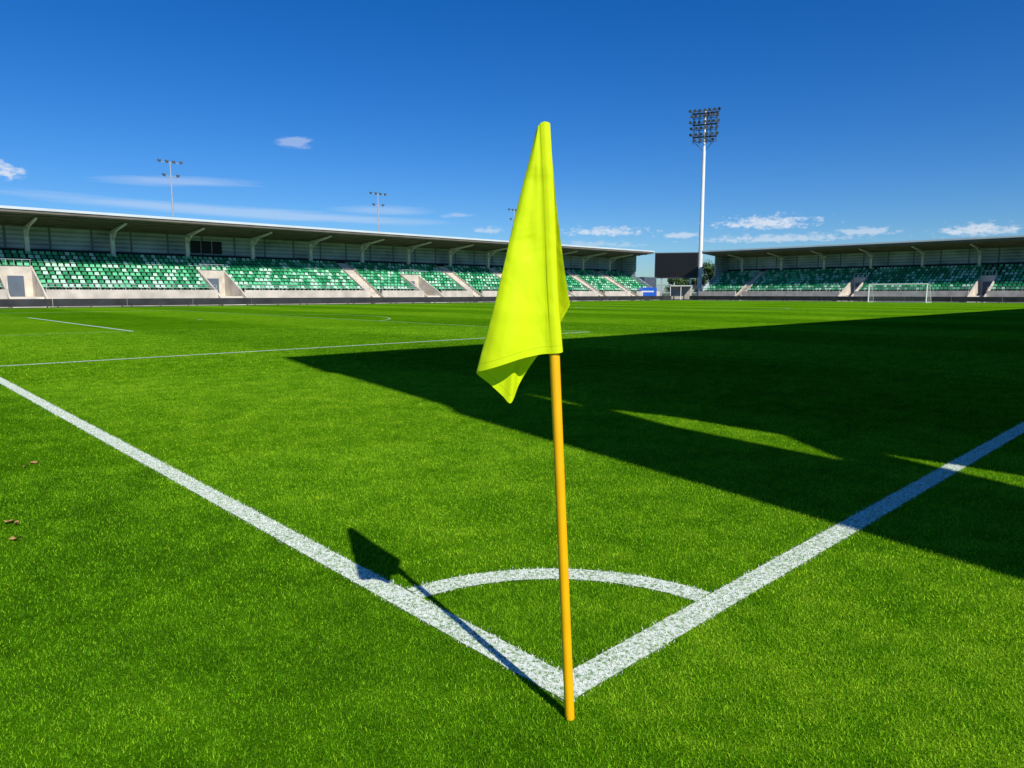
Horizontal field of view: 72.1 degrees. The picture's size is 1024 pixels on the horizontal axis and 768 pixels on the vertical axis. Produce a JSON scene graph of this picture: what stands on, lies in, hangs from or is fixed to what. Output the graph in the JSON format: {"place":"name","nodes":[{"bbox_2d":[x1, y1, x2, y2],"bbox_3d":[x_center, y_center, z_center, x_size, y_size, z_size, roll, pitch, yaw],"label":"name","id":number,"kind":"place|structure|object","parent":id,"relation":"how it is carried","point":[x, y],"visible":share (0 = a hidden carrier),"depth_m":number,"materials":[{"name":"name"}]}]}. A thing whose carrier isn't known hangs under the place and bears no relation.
{"place":"outdoors","nodes":[
{"label":"outdoors","id":0,"kind":"place"},
{"bbox_2d":[0,300,1023,767],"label":"pitch turf","id":1,"kind":"structure","parent":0,"point":[874,316],"depth_m":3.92,"materials":[{"name":"green plant"}]},
{"bbox_2d":[34,318,129,330],"bbox_3d":[-19.234,-2.653,30.530,0.120,0.001,18.440,-7,10,-43],"label":"goal area line","id":2,"kind":"object","parent":1,"relation":"on","point":[82,324],"visible":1,"depth_m":28.11,"materials":[{"name":"paint"}]},
{"bbox_2d":[5,332,580,365],"bbox_3d":[-3.362,-1.019,17.904,16.380,0.001,0.120,-7,10,-43],"label":"penalty area line","id":3,"kind":"object","parent":1,"relation":"on","point":[235,352],"visible":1,"depth_m":15.10,"materials":[{"name":"paint"}]},
{"bbox_2d":[0,377,592,701],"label":"goal line","id":4,"kind":"object","parent":1,"relation":"on","point":[420,607],"visible":1,"depth_m":3.19,"materials":[{"name":"paint"}]},
{"bbox_2d":[177,310,586,331],"bbox_3d":[-11.255,-3.625,38.039,0.120,0.001,40.440,-7,10,-43],"label":"penalty area line","id":5,"kind":"object","parent":1,"relation":"on","point":[372,320],"visible":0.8,"depth_m":33.23,"materials":[{"name":"paint"}]},
{"bbox_2d":[476,121,574,720],"bbox_3d":[0.044,0.156,2.055,0.292,1.763,0.088,-1,7,-7],"label":"corner flag","id":6,"kind":"object","parent":1,"relation":"on","point":[531,305],"visible":1,"depth_m":1.98,"materials":[{"name":"fabric"}]},
{"bbox_2d":[407,566,709,601],"bbox_3d":[0.206,0.888,3.146,1.332,0.021,0.357,0,7,2],"label":"corner arc","id":7,"kind":"object","parent":1,"relation":"on","point":[426,589],"visible":0.98,"depth_m":3.17,"materials":[{"name":"paint"}]},
{"bbox_2d":[573,422,1023,686],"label":"touchline","id":8,"kind":"object","parent":1,"relation":"on","point":[635,650],"visible":0.99,"depth_m":3.16,"materials":[{"name":"paint"}]},
{"bbox_2d":[867,283,930,302],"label":"goal","id":9,"kind":"object","parent":1,"relation":"on","point":[926,286],"visible":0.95,"depth_m":97.30,"materials":[{"name":"white metal"}]},
{"bbox_2d":[0,0,1023,292],"label":"sky","id":10,"kind":"structure","parent":0,"point":[841,121],"materials":[{"name":"blue"}]},
{"bbox_2d":[30,299,1009,307],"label":"apron","id":11,"kind":"object","parent":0,"point":[451,302],"visible":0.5,"depth_m":87.70,"materials":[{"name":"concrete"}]},
{"bbox_2d":[0,299,52,307],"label":"perimeter board","id":12,"kind":"object","parent":11,"relation":"on","point":[46,303],"visible":0.92,"depth_m":60.88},
{"bbox_2d":[53,298,126,307],"bbox_3d":[-38.624,-7.432,64.431,5.960,0.780,0.440,-7,10,-43],"label":"perimeter board","id":13,"kind":"object","parent":11,"relation":"on","point":[58,303],"visible":0.95,"depth_m":64.19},
{"bbox_2d":[127,298,192,306],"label":"perimeter board","id":14,"kind":"object","parent":11,"relation":"on","point":[131,302],"visible":0.94,"depth_m":68.20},
{"bbox_2d":[193,298,251,305],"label":"perimeter board","id":15,"kind":"object","parent":11,"relation":"on","point":[217,301],"visible":0.92,"depth_m":72.33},
{"bbox_2d":[251,298,303,304],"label":"perimeter board","id":16,"kind":"object","parent":11,"relation":"on","point":[278,301],"visible":0.95,"depth_m":76.52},
{"bbox_2d":[304,297,350,304],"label":"perimeter board","id":17,"kind":"object","parent":11,"relation":"on","point":[307,301],"visible":0.86,"depth_m":80.55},
{"bbox_2d":[0,205,659,307],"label":"grandstand","id":18,"kind":"object","parent":11,"relation":"on","point":[46,253],"visible":0.87,"depth_m":83.59,"materials":[{"name":"concrete"}]},
{"bbox_2d":[190,241,200,252],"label":"window","id":19,"kind":"structure","parent":18,"relation":"in","point":[195,245],"depth_m":83.88,"materials":[{"name":"black glass"}]},
{"bbox_2d":[201,241,211,253],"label":"window","id":20,"kind":"structure","parent":18,"relation":"in","point":[206,245],"depth_m":84.76,"materials":[{"name":"black glass"}]},
{"bbox_2d":[212,242,221,253],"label":"window","id":21,"kind":"structure","parent":18,"relation":"in","point":[216,246],"depth_m":85.60,"materials":[{"name":"black glass"}]},
{"bbox_2d":[351,297,393,303],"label":"perimeter board","id":22,"kind":"object","parent":11,"relation":"on","point":[372,300],"visible":0.97,"depth_m":84.67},
{"bbox_2d":[394,297,432,303],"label":"perimeter board","id":23,"kind":"object","parent":11,"relation":"on","point":[410,299],"visible":0.86,"depth_m":88.63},
{"bbox_2d":[433,297,468,302],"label":"perimeter board","id":24,"kind":"object","parent":11,"relation":"on","point":[451,299],"visible":0.95,"depth_m":92.93,"materials":[{"name":"black plastic"}]},
{"bbox_2d":[469,297,495,302],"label":"perimeter board","id":25,"kind":"object","parent":11,"relation":"on","point":[482,299],"visible":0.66,"depth_m":96.63,"materials":[{"name":"black plastic"}]},
{"bbox_2d":[569,296,584,300],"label":"perimeter board","id":26,"kind":"object","parent":11,"relation":"on","point":[576,298],"visible":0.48,"depth_m":110.05,"materials":[{"name":"plastic"}]},
{"bbox_2d":[585,296,608,300],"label":"perimeter board","id":27,"kind":"object","parent":11,"relation":"on","point":[591,298],"visible":0.87,"depth_m":113.20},
{"bbox_2d":[609,296,630,300],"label":"perimeter board","id":28,"kind":"object","parent":11,"relation":"on","point":[619,298],"visible":1,"depth_m":117.53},
{"bbox_2d":[630,296,651,300],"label":"perimeter board","id":29,"kind":"object","parent":11,"relation":"on","point":[640,298],"visible":0.98,"depth_m":121.54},
{"bbox_2d":[638,277,656,286],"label":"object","id":30,"kind":"object","parent":11,"relation":"on","point":[651,281],"visible":0.16,"depth_m":137.91,"materials":[{"name":"paint"}]},
{"bbox_2d":[639,287,656,295],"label":"banner","id":31,"kind":"object","parent":11,"relation":"on","point":[649,291],"visible":0.73,"depth_m":127.97,"materials":[{"name":"blue plastic"}]},
{"bbox_2d":[652,296,670,299],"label":"perimeter board","id":32,"kind":"object","parent":11,"relation":"on","point":[661,297],"visible":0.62,"depth_m":125.62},
{"bbox_2d":[654,252,698,295],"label":"scoreboard","id":33,"kind":"object","parent":11,"relation":"on","point":[677,265],"visible":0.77,"depth_m":138.35,"materials":[{"name":"metal"}]},
{"bbox_2d":[670,285,691,299],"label":"shelter","id":34,"kind":"object","parent":11,"relation":"on","point":[680,293],"visible":0.79,"depth_m":137.43,"materials":[{"name":"white metal"}]},
{"bbox_2d":[689,296,718,299],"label":"perimeter board","id":35,"kind":"object","parent":11,"relation":"on","point":[703,297],"visible":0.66,"depth_m":126.05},
{"bbox_2d":[688,107,720,295],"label":"floodlight mast","id":36,"kind":"object","parent":11,"relation":"on","point":[706,120],"visible":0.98,"depth_m":135.62,"materials":[{"name":"white metal"}]},
{"bbox_2d":[719,296,750,300],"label":"perimeter board","id":37,"kind":"object","parent":11,"relation":"on","point":[735,298],"visible":0.9,"depth_m":121.68,"materials":[{"name":"black plastic"}]},
{"bbox_2d":[751,296,784,300],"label":"perimeter board","id":38,"kind":"object","parent":11,"relation":"on","point":[767,298],"visible":1,"depth_m":117.40,"materials":[{"name":"black plastic"}]},
{"bbox_2d":[785,296,821,300],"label":"perimeter board","id":39,"kind":"object","parent":11,"relation":"on","point":[810,298],"visible":0.86,"depth_m":112.81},
{"bbox_2d":[821,296,860,301],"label":"perimeter board","id":40,"kind":"object","parent":11,"relation":"on","point":[841,298],"visible":0.88,"depth_m":108.74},
{"bbox_2d":[698,235,1023,302],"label":"grandstand","id":41,"kind":"object","parent":11,"relation":"on","point":[978,267],"visible":0.96,"depth_m":114.77,"materials":[{"name":"concrete"}]},
{"bbox_2d":[861,296,903,301],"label":"perimeter board","id":42,"kind":"object","parent":11,"relation":"on","point":[876,298],"visible":0.96,"depth_m":104.56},
{"bbox_2d":[904,297,950,301],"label":"perimeter board","id":43,"kind":"object","parent":11,"relation":"on","point":[941,299],"visible":0.67,"depth_m":99.67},
{"bbox_2d":[951,297,1002,302],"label":"perimeter board","id":44,"kind":"object","parent":11,"relation":"on","point":[977,299],"visible":0.91,"depth_m":95.82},
{"bbox_2d":[1002,297,1023,302],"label":"perimeter board","id":45,"kind":"object","parent":11,"relation":"on","point":[1013,299],"visible":1,"depth_m":92.82,"materials":[{"name":"black plastic"}]},
{"bbox_2d":[662,293,696,295],"bbox_3d":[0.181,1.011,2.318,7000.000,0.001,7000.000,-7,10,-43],"label":"ground","id":46,"kind":"structure","parent":0,"point":[667,294],"depth_m":625.26,"materials":[{"name":"grey concrete"}]},
{"bbox_2d":[157,159,182,216],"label":"floodlight mast","id":47,"kind":"object","parent":46,"relation":"on","point":[167,161],"visible":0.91,"depth_m":115.69,"materials":[{"name":"metal"}]},
{"bbox_2d":[369,192,386,231],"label":"floodlight mast","id":48,"kind":"object","parent":46,"relation":"on","point":[375,193],"visible":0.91,"depth_m":142.92,"materials":[{"name":"metal"}]},
{"bbox_2d":[664,278,684,292],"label":"tree","id":49,"kind":"object","parent":46,"relation":"on","point":[678,281],"visible":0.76,"depth_m":162.10,"materials":[{"name":"green plant"}]},
{"bbox_2d":[657,289,696,295],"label":"fence","id":50,"kind":"object","parent":46,"relation":"on","point":[665,290],"visible":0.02,"depth_m":146.57,"materials":[{"name":"metal"}]},
{"bbox_2d":[682,275,702,295],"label":"tree","id":51,"kind":"object","parent":46,"relation":"on","point":[684,279],"visible":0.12,"depth_m":167.42,"materials":[{"name":"green plant"}]},
{"bbox_2d":[685,276,706,293],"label":"tree","id":52,"kind":"object","parent":46,"relation":"on","point":[694,283],"visible":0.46,"depth_m":155.54,"materials":[{"name":"green plant"}]},
{"bbox_2d":[702,260,714,282],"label":"tree","id":53,"kind":"object","parent":46,"relation":"on","point":[708,268],"visible":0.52,"depth_m":148.96,"materials":[{"name":"green plant"}]}
]}

